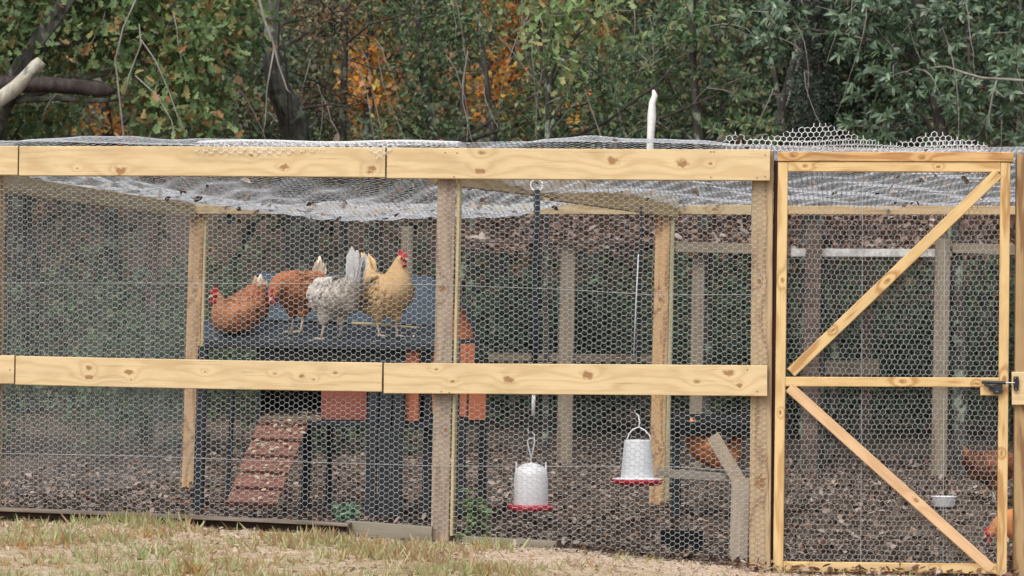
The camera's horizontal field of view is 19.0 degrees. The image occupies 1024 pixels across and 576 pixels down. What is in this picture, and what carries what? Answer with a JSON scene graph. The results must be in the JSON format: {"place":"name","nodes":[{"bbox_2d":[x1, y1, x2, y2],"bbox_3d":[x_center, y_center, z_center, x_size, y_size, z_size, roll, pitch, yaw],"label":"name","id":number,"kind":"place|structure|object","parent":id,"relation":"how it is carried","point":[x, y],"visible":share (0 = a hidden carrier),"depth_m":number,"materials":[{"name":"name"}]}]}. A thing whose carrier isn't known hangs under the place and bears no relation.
{"place":"outdoors","nodes":[
{"label":"outdoors","id":0,"kind":"place"},
{"bbox_2d":[0,509,988,575],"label":"grass","id":1,"kind":"structure","parent":0,"point":[410,549],"depth_m":12.87,"materials":[{"name":"beige plant"}]},
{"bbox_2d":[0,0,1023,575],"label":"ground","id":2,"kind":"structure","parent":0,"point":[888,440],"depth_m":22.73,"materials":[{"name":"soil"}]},
{"bbox_2d":[4,18,49,413],"bbox_3d":[-4.475,-0.982,27.607,0.650,4.398,1.473,0,-2,6],"label":"autumn tree","id":3,"kind":"object","parent":2,"relation":"on","point":[21,243],"visible":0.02,"depth_m":27.16,"materials":[{"name":"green plant"}]},
{"bbox_2d":[2,176,197,496],"bbox_3d":[-2.186,0.258,16.432,0.081,1.660,4.044,0,-2,8],"label":"wire fence","id":4,"kind":"object","parent":2,"relation":"on","point":[82,198],"visible":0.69,"depth_m":16.23,"materials":[{"name":"grey metal"}]},
{"bbox_2d":[71,33,149,393],"bbox_3d":[-3.785,-0.715,28.716,0.766,3.760,1.621,0,-2,6],"label":"autumn tree","id":5,"kind":"object","parent":2,"relation":"on","point":[106,124],"visible":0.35,"depth_m":28.33,"materials":[{"name":"orange plant"}]},
{"bbox_2d":[0,0,293,198],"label":"oak tree","id":6,"kind":"object","parent":2,"relation":"on","point":[35,30],"visible":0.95,"depth_m":20.69,"materials":[{"name":"green plant"}]},
{"bbox_2d":[0,57,45,107],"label":"broken limb","id":7,"kind":"object","parent":6,"relation":"attached to","point":[15,87],"visible":1,"depth_m":20.06,"materials":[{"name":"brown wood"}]},
{"bbox_2d":[0,76,115,97],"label":"broken limb","id":8,"kind":"object","parent":6,"relation":"attached to","point":[45,84],"visible":0.91,"depth_m":20.43,"materials":[{"name":"wood"}]},
{"bbox_2d":[114,0,188,145],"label":"hanging vine","id":9,"kind":"object","parent":6,"relation":"hanging from","point":[141,41],"visible":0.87,"depth_m":19.91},
{"bbox_2d":[258,0,290,138],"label":"hanging vine","id":10,"kind":"object","parent":6,"relation":"hanging from","point":[268,30],"visible":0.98,"depth_m":19.72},
{"bbox_2d":[280,8,416,130],"bbox_3d":[-1.143,-1.521,21.294,0.970,0.864,0.023,0,-2,6],"label":"bare branch","id":11,"kind":"object","parent":6,"relation":"attached to","point":[351,39],"visible":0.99,"depth_m":21.29,"materials":[{"name":"brown wood"}]},
{"bbox_2d":[0,512,345,531],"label":"edging timber","id":12,"kind":"object","parent":2,"relation":"on","point":[233,524],"visible":0.41,"depth_m":14.09,"materials":[{"name":"brown wood"}]},
{"bbox_2d":[0,507,351,526],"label":"edging timber","id":13,"kind":"object","parent":12,"relation":"on","point":[202,517],"visible":0.95,"depth_m":14.06,"materials":[{"name":"brown wood"}]},
{"bbox_2d":[3,258,472,459],"bbox_3d":[-2.867,0.551,22.225,3.550,1.661,4.534,2,-2,-40],"label":"bramble thicket","id":14,"kind":"object","parent":2,"relation":"on","point":[165,403],"visible":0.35,"depth_m":21.09,"materials":[{"name":"green plant"}]},
{"bbox_2d":[216,0,378,455],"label":"crooked tree","id":15,"kind":"object","parent":2,"relation":"on","point":[299,129],"visible":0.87,"depth_m":21.83,"materials":[{"name":"green plant"}]},
{"bbox_2d":[192,272,487,516],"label":"chicken coop","id":16,"kind":"structure","parent":2,"relation":"on","point":[377,423],"depth_m":15.25,"materials":[{"name":"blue wood"}]},
{"bbox_2d":[209,274,270,333],"bbox_3d":[-1.386,0.080,15.441,0.365,0.310,0.249,2,-3,-42],"label":"hen","id":17,"kind":"object","parent":16,"relation":"on","point":[222,301],"visible":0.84,"depth_m":15.36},
{"bbox_2d":[268,256,326,332],"bbox_3d":[-1.092,0.029,15.431,0.279,0.398,0.408,-3,-4,61],"label":"hen","id":18,"kind":"object","parent":16,"relation":"on","point":[296,289],"visible":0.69,"depth_m":15.32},
{"bbox_2d":[306,246,367,339],"bbox_3d":[-0.885,0.028,15.319,0.319,0.467,0.349,1,-2,-6],"label":"hen","id":19,"kind":"object","parent":16,"relation":"on","point":[336,291],"visible":0.81,"depth_m":15.20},
{"bbox_2d":[352,322,418,327],"bbox_3d":[-0.644,0.193,15.601,0.349,0.039,0.019,0,-2,6],"label":"perch stick","id":20,"kind":"object","parent":16,"relation":"on","point":[368,324],"visible":0.74,"depth_m":15.60,"materials":[{"name":"brown wood"}]},
{"bbox_2d":[358,249,414,336],"bbox_3d":[-0.647,0.029,15.354,0.259,0.434,0.453,2,-2,-32],"label":"hen","id":21,"kind":"object","parent":16,"relation":"on","point":[379,296],"visible":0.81,"depth_m":15.21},
{"bbox_2d":[298,0,382,445],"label":"slender tree","id":22,"kind":"object","parent":2,"relation":"on","point":[342,119],"visible":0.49,"depth_m":22.90,"materials":[{"name":"green plant"}]},
{"bbox_2d":[327,502,361,521],"bbox_3d":[-0.777,1.077,14.368,0.151,0.152,0.190,1,-2,-20],"label":"herb clump","id":23,"kind":"object","parent":2,"relation":"on","point":[353,515],"visible":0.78,"depth_m":14.35,"materials":[{"name":"green plant"}]},
{"bbox_2d":[330,0,422,272],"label":"autumn tree","id":24,"kind":"object","parent":2,"relation":"on","point":[359,84],"visible":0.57,"depth_m":26.59,"materials":[{"name":"orange plant"}]},
{"bbox_2d":[0,146,773,569],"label":"wire fence","id":25,"kind":"object","parent":2,"relation":"on","point":[442,378],"visible":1,"depth_m":14.10,"materials":[{"name":"brown wood"}]},
{"bbox_2d":[195,139,463,158],"bbox_3d":[-0.847,-0.642,14.308,1.233,0.102,0.333,0,-2,6],"label":"netting flap","id":26,"kind":"object","parent":25,"relation":"on","point":[280,142],"visible":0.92,"depth_m":14.22,"materials":[{"name":"metal"}]},
{"bbox_2d":[430,179,678,217],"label":"cross beam","id":27,"kind":"structure","parent":25,"relation":"attached to","point":[606,201],"depth_m":16.69,"materials":[{"name":"brown wood"}]},
{"bbox_2d":[0,136,1023,220],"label":"roof netting","id":28,"kind":"object","parent":27,"relation":"attached to","point":[182,196],"visible":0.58,"depth_m":15.79,"materials":[{"name":"metal"}]},
{"bbox_2d":[53,133,1015,223],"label":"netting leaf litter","id":29,"kind":"object","parent":28,"relation":"on","point":[740,138],"visible":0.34,"depth_m":16.14,"materials":[{"name":"brown plant"}]},
{"bbox_2d":[530,180,542,432],"bbox_3d":[0.117,0.087,15.325,0.069,1.273,0.032,0,-2,6],"label":"hanging strap","id":30,"kind":"object","parent":28,"relation":"hanging from","point":[535,265],"visible":0.84,"depth_m":15.32,"materials":[{"name":"black plastic"}]},
{"bbox_2d":[508,429,552,511],"bbox_3d":[0.095,0.908,15.299,0.228,0.412,0.228,0,-2,6],"label":"hanging waterer","id":31,"kind":"object","parent":30,"relation":"hanging from","point":[520,471],"visible":0.81,"depth_m":15.22,"materials":[{"name":"white plastic"}]},
{"bbox_2d":[646,90,657,186],"bbox_3d":[0.774,-0.830,16.948,0.054,0.540,0.048,-1,-2,36],"label":"white pole","id":32,"kind":"object","parent":28,"relation":"on","point":[651,119],"visible":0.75,"depth_m":16.94,"materials":[{"name":"paint"}]},
{"bbox_2d":[778,138,983,151],"bbox_3d":[1.688,-0.647,14.075,0.955,0.083,0.056,0,-2,6],"label":"curled netting","id":33,"kind":"object","parent":28,"relation":"on","point":[872,146],"visible":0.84,"depth_m":14.08,"materials":[{"name":"metal"}]},
{"bbox_2d":[633,207,641,412],"bbox_3d":[0.646,0.111,15.765,0.040,1.062,0.031,0,-2,6],"label":"hanging strap","id":34,"kind":"object","parent":27,"relation":"hanging from","point":[638,281],"visible":0.76,"depth_m":15.77,"materials":[{"name":"white plastic"}]},
{"bbox_2d":[611,410,662,485],"bbox_3d":[0.646,0.821,15.748,0.269,0.387,0.269,0,-2,6],"label":"hanging feeder","id":35,"kind":"object","parent":34,"relation":"hanging from","point":[636,471],"visible":0.86,"depth_m":15.68,"materials":[{"name":"white plastic"}]},
{"bbox_2d":[346,520,432,541],"bbox_3d":[-0.565,1.122,14.083,0.398,0.077,0.050,4,-2,6],"label":"edging timber","id":36,"kind":"object","parent":2,"relation":"on","point":[392,531],"visible":0.65,"depth_m":14.06,"materials":[{"name":"beige wood"}]},
{"bbox_2d":[0,516,879,575],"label":"fallen leaf scatter","id":37,"kind":"object","parent":2,"relation":"on","point":[263,551],"visible":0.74,"depth_m":12.80,"materials":[{"name":"brown plant"}]},
{"bbox_2d":[453,532,465,543],"bbox_3d":[-0.240,1.148,13.968,0.070,0.067,0.059,-1,-2,37],"label":"weed sprig","id":38,"kind":"object","parent":2,"relation":"on","point":[458,536],"visible":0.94,"depth_m":13.96,"materials":[{"name":"green plant"}]},
{"bbox_2d":[455,488,493,535],"bbox_3d":[-0.181,1.056,14.194,0.187,0.265,0.189,1,-2,-9],"label":"leafy plant","id":39,"kind":"object","parent":2,"relation":"on","point":[474,522],"visible":0.91,"depth_m":14.17,"materials":[{"name":"green plant"}]},
{"bbox_2d":[464,521,490,536],"bbox_3d":[-0.153,1.122,14.214,0.129,0.136,0.127,0,-2,6],"label":"wilting plant","id":40,"kind":"object","parent":2,"relation":"on","point":[473,532],"visible":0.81,"depth_m":14.21,"materials":[{"name":"green plant"}]},
{"bbox_2d":[444,0,545,416],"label":"autumn tree","id":41,"kind":"object","parent":2,"relation":"on","point":[495,81],"visible":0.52,"depth_m":27.12,"materials":[{"name":"orange plant"}]},
{"bbox_2d":[353,0,654,453],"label":"broadleaf tree","id":42,"kind":"object","parent":2,"relation":"on","point":[429,111],"visible":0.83,"depth_m":22.33,"materials":[{"name":"green plant"}]},
{"bbox_2d":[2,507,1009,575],"bbox_3d":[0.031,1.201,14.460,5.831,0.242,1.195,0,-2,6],"label":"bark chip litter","id":43,"kind":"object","parent":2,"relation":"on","point":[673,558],"visible":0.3,"depth_m":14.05,"materials":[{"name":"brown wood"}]},
{"bbox_2d":[456,535,556,547],"bbox_3d":[-0.024,1.174,14.065,0.460,0.047,0.050,3,-2,6],"label":"edging timber","id":44,"kind":"object","parent":2,"relation":"on","point":[532,543],"visible":0.46,"depth_m":14.03,"materials":[{"name":"brown wood"}]},
{"bbox_2d":[2,438,1012,575],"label":"leaf litter","id":45,"kind":"object","parent":2,"relation":"on","point":[411,499],"visible":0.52,"depth_m":17.20,"materials":[{"name":"brown plant"}]},
{"bbox_2d":[4,216,1014,436],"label":"undergrowth","id":46,"kind":"object","parent":2,"relation":"on","point":[645,329],"visible":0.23,"depth_m":26.01,"materials":[{"name":"green plant"}]},
{"bbox_2d":[0,0,1023,215],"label":"shaded woods","id":47,"kind":"object","parent":2,"relation":"on","point":[292,52],"visible":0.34,"depth_m":26.64,"materials":[{"name":"green plant"}]},
{"bbox_2d":[1,0,1022,337],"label":"distant woods","id":48,"kind":"object","parent":2,"relation":"on","point":[361,186],"visible":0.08,"depth_m":31.98,"materials":[{"name":"green plant"}]},
{"bbox_2d":[5,0,1021,447],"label":"sapling trunk mass","id":49,"kind":"object","parent":2,"relation":"on","point":[781,102],"visible":0.08,"depth_m":25.09,"materials":[{"name":"brown plant"}]},
{"bbox_2d":[488,0,639,473],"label":"young oak","id":50,"kind":"object","parent":2,"relation":"on","point":[554,23],"visible":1,"depth_m":19.80,"materials":[{"name":"green plant"}]},
{"bbox_2d":[141,216,1014,477],"bbox_3d":[0.796,0.369,22.782,7.329,2.117,3.755,0,-2,6],"label":"wooden frame","id":51,"kind":"object","parent":2,"relation":"on","point":[813,310],"visible":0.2,"depth_m":21.00,"materials":[{"name":"wood"}]},
{"bbox_2d":[433,198,1014,267],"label":"roof leaf litter","id":52,"kind":"object","parent":51,"relation":"on","point":[646,219],"visible":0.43,"depth_m":22.10,"materials":[{"name":"brown plant"}]},
{"bbox_2d":[555,14,628,418],"bbox_3d":[0.729,-0.632,27.318,0.700,3.780,1.451,0,-2,6],"label":"autumn tree","id":53,"kind":"object","parent":2,"relation":"on","point":[596,255],"visible":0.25,"depth_m":26.95,"materials":[{"name":"green plant"}]},
{"bbox_2d":[182,204,1014,506],"bbox_3d":[0.670,0.442,18.193,5.347,1.879,0.158,0,-2,6],"label":"wire fence","id":54,"kind":"object","parent":2,"relation":"on","point":[666,310],"visible":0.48,"depth_m":18.16,"materials":[{"name":"brown wood"}]},
{"bbox_2d":[660,530,702,549],"bbox_3d":[0.819,1.215,14.791,0.201,0.086,0.168,0,-2,6],"label":"black tray","id":55,"kind":"object","parent":2,"relation":"on","point":[681,538],"visible":0.68,"depth_m":14.71,"materials":[{"name":"plastic"}]},
{"bbox_2d":[669,469,728,481],"bbox_3d":[1.024,1.025,16.708,0.326,0.048,0.040,4,-2,6],"label":"weathered board","id":56,"kind":"object","parent":2,"relation":"on","point":[697,475],"visible":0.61,"depth_m":16.69,"materials":[{"name":"grey wood"}]},
{"bbox_2d":[656,469,749,477],"bbox_3d":[1.131,1.051,17.270,0.616,0.036,0.300,1,-2,6],"label":"weathered board","id":57,"kind":"object","parent":2,"relation":"on","point":[662,472],"visible":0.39,"depth_m":17.15,"materials":[{"name":"grey wood"}]},
{"bbox_2d":[608,0,802,464],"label":"evergreen tree","id":58,"kind":"object","parent":2,"relation":"on","point":[692,21],"visible":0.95,"depth_m":21.60,"materials":[{"name":"green plant"}]},
{"bbox_2d":[671,413,749,517],"bbox_3d":[1.194,1.021,17.217,0.600,0.619,0.692,0,-2,6],"label":"shelter","id":59,"kind":"object","parent":2,"relation":"on","point":[716,426],"visible":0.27,"depth_m":16.95,"materials":[{"name":"black wood"}]},
{"bbox_2d":[679,456,698,462],"bbox_3d":[1.013,0.954,17.064,0.245,0.031,0.030,-6,-3,6],"label":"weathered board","id":60,"kind":"object","parent":59,"relation":"on","point":[686,459],"visible":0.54,"depth_m":17.05,"materials":[{"name":"grey wood"}]},
{"bbox_2d":[686,418,745,468],"bbox_3d":[1.134,0.865,17.034,0.346,0.286,0.220,1,-2,-9],"label":"hen","id":61,"kind":"object","parent":59,"relation":"on","point":[707,449],"visible":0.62,"depth_m":16.96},
{"bbox_2d":[421,233,1014,441],"bbox_3d":[2.322,0.403,25.414,6.889,1.814,2.126,0,-2,6],"label":"dark shrub mass","id":62,"kind":"object","parent":2,"relation":"on","point":[598,342],"visible":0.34,"depth_m":25.25,"materials":[{"name":"green plant"}]},
{"bbox_2d":[707,433,744,480],"bbox_3d":[1.169,0.936,16.661,0.075,0.394,0.030,-33,-48,4],"label":"weathered board","id":63,"kind":"object","parent":2,"relation":"on","point":[713,444],"visible":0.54,"depth_m":16.66,"materials":[{"name":"grey wood"}]},
{"bbox_2d":[772,0,850,471],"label":"cedar tree","id":64,"kind":"object","parent":2,"relation":"on","point":[813,69],"visible":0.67,"depth_m":21.26,"materials":[{"name":"green plant"}]},
{"bbox_2d":[724,556,1019,575],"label":"gate leaf litter","id":65,"kind":"object","parent":2,"relation":"on","point":[939,572],"visible":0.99,"depth_m":13.80,"materials":[{"name":"brown plant"}]},
{"bbox_2d":[728,0,1023,477],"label":"laurel tree","id":66,"kind":"object","parent":2,"relation":"on","point":[891,52],"visible":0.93,"depth_m":20.77,"materials":[{"name":"green plant"}]},
{"bbox_2d":[25,0,1023,185],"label":"dead stem tangle","id":67,"kind":"object","parent":66,"relation":"hanging from","point":[463,94],"visible":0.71,"depth_m":20.59,"materials":[{"name":"brown plant"}]},
{"bbox_2d":[572,63,715,136],"bbox_3d":[0.891,-1.265,20.673,0.970,0.510,0.019,0,-2,6],"label":"bare branch","id":68,"kind":"object","parent":66,"relation":"attached to","point":[629,104],"visible":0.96,"depth_m":20.67,"materials":[{"name":"brown wood"}]},
{"bbox_2d":[771,152,1023,575],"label":"gate frame","id":69,"kind":"object","parent":2,"relation":"on","point":[1017,378],"visible":1,"depth_m":13.85,"materials":[{"name":"brown wood"}]},
{"bbox_2d":[723,123,985,152],"bbox_3d":[1.569,-0.679,14.019,1.203,0.157,0.068,0,-2,6],"label":"curled netting","id":70,"kind":"object","parent":69,"relation":"on","point":[854,140],"visible":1,"depth_m":14.01,"materials":[{"name":"metal"}]},
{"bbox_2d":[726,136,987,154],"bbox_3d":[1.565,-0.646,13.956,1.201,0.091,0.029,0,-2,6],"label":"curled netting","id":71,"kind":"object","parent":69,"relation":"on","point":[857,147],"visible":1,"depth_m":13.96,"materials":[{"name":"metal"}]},
{"bbox_2d":[773,162,1014,575],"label":"wire gate","id":72,"kind":"structure","parent":69,"relation":"attached to","point":[1000,172],"depth_m":13.87,"materials":[{"name":"brown wood"}]},
{"bbox_2d":[931,496,956,506],"bbox_3d":[2.399,1.187,17.013,0.148,0.060,0.148,0,-2,6],"label":"white bowl","id":73,"kind":"object","parent":2,"relation":"on","point":[942,503],"visible":0.85,"depth_m":16.96,"materials":[{"name":"plastic"}]},
{"bbox_2d":[930,66,1023,126],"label":"bare branch","id":74,"kind":"object","parent":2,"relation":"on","point":[986,78],"visible":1,"depth_m":19.84,"materials":[{"name":"grey wood"}]},
{"bbox_2d":[961,446,1012,502],"bbox_3d":[2.737,1.056,17.291,0.426,0.323,0.232,1,-2,-14],"label":"hen","id":75,"kind":"object","parent":2,"relation":"on","point":[981,478],"visible":0.51,"depth_m":17.21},
{"bbox_2d":[982,509,1012,543],"bbox_3d":[2.399,1.147,14.219,0.426,0.340,0.232,0,-2,10],"label":"hen","id":76,"kind":"object","parent":2,"relation":"on","point":[1009,523],"visible":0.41,"depth_m":14.22,"materials":[{"name":"orange"}]}
]}

